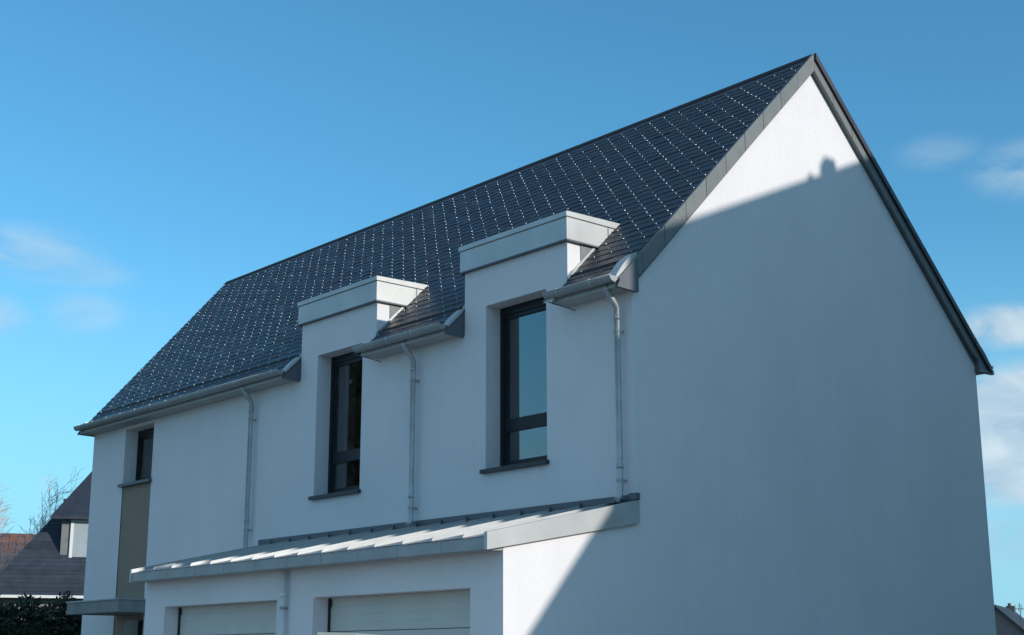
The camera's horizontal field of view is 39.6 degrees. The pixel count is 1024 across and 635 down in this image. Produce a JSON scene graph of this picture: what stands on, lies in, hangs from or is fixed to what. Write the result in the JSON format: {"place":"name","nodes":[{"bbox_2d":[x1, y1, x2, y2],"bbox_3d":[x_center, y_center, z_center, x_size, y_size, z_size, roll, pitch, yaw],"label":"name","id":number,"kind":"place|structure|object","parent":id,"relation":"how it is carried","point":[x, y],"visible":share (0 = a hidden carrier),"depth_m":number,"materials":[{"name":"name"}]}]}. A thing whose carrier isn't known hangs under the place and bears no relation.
{"place":"outdoors","nodes":[
{"label":"outdoors","id":0,"kind":"place"},
{"bbox_2d":[0,533,36,568],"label":"red roofed house","id":1,"kind":"structure","parent":0,"point":[9,537],"depth_m":57.56,"materials":[{"name":"brown tile"}]},
{"bbox_2d":[0,0,1023,617],"label":"sky","id":2,"kind":"structure","parent":0,"point":[156,155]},
{"bbox_3d":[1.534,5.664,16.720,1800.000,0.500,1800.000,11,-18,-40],"label":"ground","id":3,"kind":"structure","parent":0,"visible":0},
{"bbox_2d":[0,590,81,634],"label":"clipped hedge","id":4,"kind":"object","parent":3,"relation":"on","point":[40,620],"visible":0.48,"depth_m":33.30,"materials":[{"name":"green plant"}]},
{"bbox_2d":[0,465,82,572],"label":"bare birch","id":5,"kind":"object","parent":3,"relation":"on","point":[7,558],"visible":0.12,"depth_m":47.22,"materials":[{"name":"brown plant"}]},
{"bbox_2d":[0,472,91,619],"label":"slate roofed house","id":6,"kind":"structure","parent":3,"relation":"on","point":[48,562],"depth_m":43.12,"materials":[{"name":"grey stone"}]},
{"bbox_2d":[69,520,88,557],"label":"window","id":7,"kind":"structure","parent":6,"relation":"in","point":[79,528],"depth_m":43.57,"materials":[{"name":"white plastic"}]},
{"bbox_2d":[66,53,996,634],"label":"white house","id":8,"kind":"structure","parent":3,"relation":"on","point":[714,363],"depth_m":20.66,"materials":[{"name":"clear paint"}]},
{"bbox_2d":[137,621,142,634],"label":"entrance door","id":9,"kind":"structure","parent":8,"relation":"in","point":[140,623],"depth_m":27.41,"materials":[{"name":"black metal"}]},
{"bbox_2d":[135,427,153,480],"bbox_3d":[-7.116,2.724,28.180,0.075,1.090,1.210,11,-18,-40],"label":"window","id":10,"kind":"structure","parent":8,"relation":"in","point":[145,437],"depth_m":28.44,"materials":[{"name":"black glass"}]},
{"bbox_2d":[180,601,276,634],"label":"garage door panel","id":11,"kind":"structure","parent":8,"relation":"in","point":[245,618],"depth_m":20.75,"materials":[{"name":"paint"}]},
{"bbox_2d":[327,352,362,493],"bbox_3d":[-2.560,1.694,23.015,0.075,2.330,1.290,11,-18,-40],"label":"window","id":12,"kind":"structure","parent":8,"relation":"in","point":[346,369],"depth_m":23.20,"materials":[{"name":"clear glass"}]},
{"bbox_2d":[330,590,469,631],"bbox_3d":[-1.325,3.645,17.656,0.042,0.432,3.233,11,-18,-40],"label":"garage door panel","id":13,"kind":"structure","parent":8,"relation":"in","point":[443,609],"depth_m":17.66,"materials":[{"name":"paint"}]},
{"bbox_2d":[336,628,469,634],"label":"garage door panel","id":14,"kind":"structure","parent":8,"relation":"in","point":[456,631],"depth_m":17.30,"materials":[{"name":"paint"}]},
{"bbox_2d":[500,297,546,465],"bbox_3d":[0.277,0.910,19.832,0.075,2.350,1.280,11,-18,-40],"label":"window","id":15,"kind":"structure","parent":8,"relation":"in","point":[523,351],"depth_m":19.97,"materials":[{"name":"clear glass"}]},
{"bbox_2d":[994,603,1023,634],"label":"house","id":16,"kind":"structure","parent":3,"relation":"on","point":[1008,620],"depth_m":41.71,"materials":[{"name":"stone"}]},
{"bbox_2d":[1015,603,1023,626],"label":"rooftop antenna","id":17,"kind":"object","parent":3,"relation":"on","point":[1020,612],"visible":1,"depth_m":41.62,"materials":[{"name":"grey metal"}]},
{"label":"driveway","id":18,"kind":"structure","parent":0,"visible":0},
{"bbox_2d":[317,632,375,634],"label":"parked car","id":19,"kind":"object","parent":18,"relation":"on","point":[326,633],"visible":1,"depth_m":7.78,"materials":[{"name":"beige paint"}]}
]}

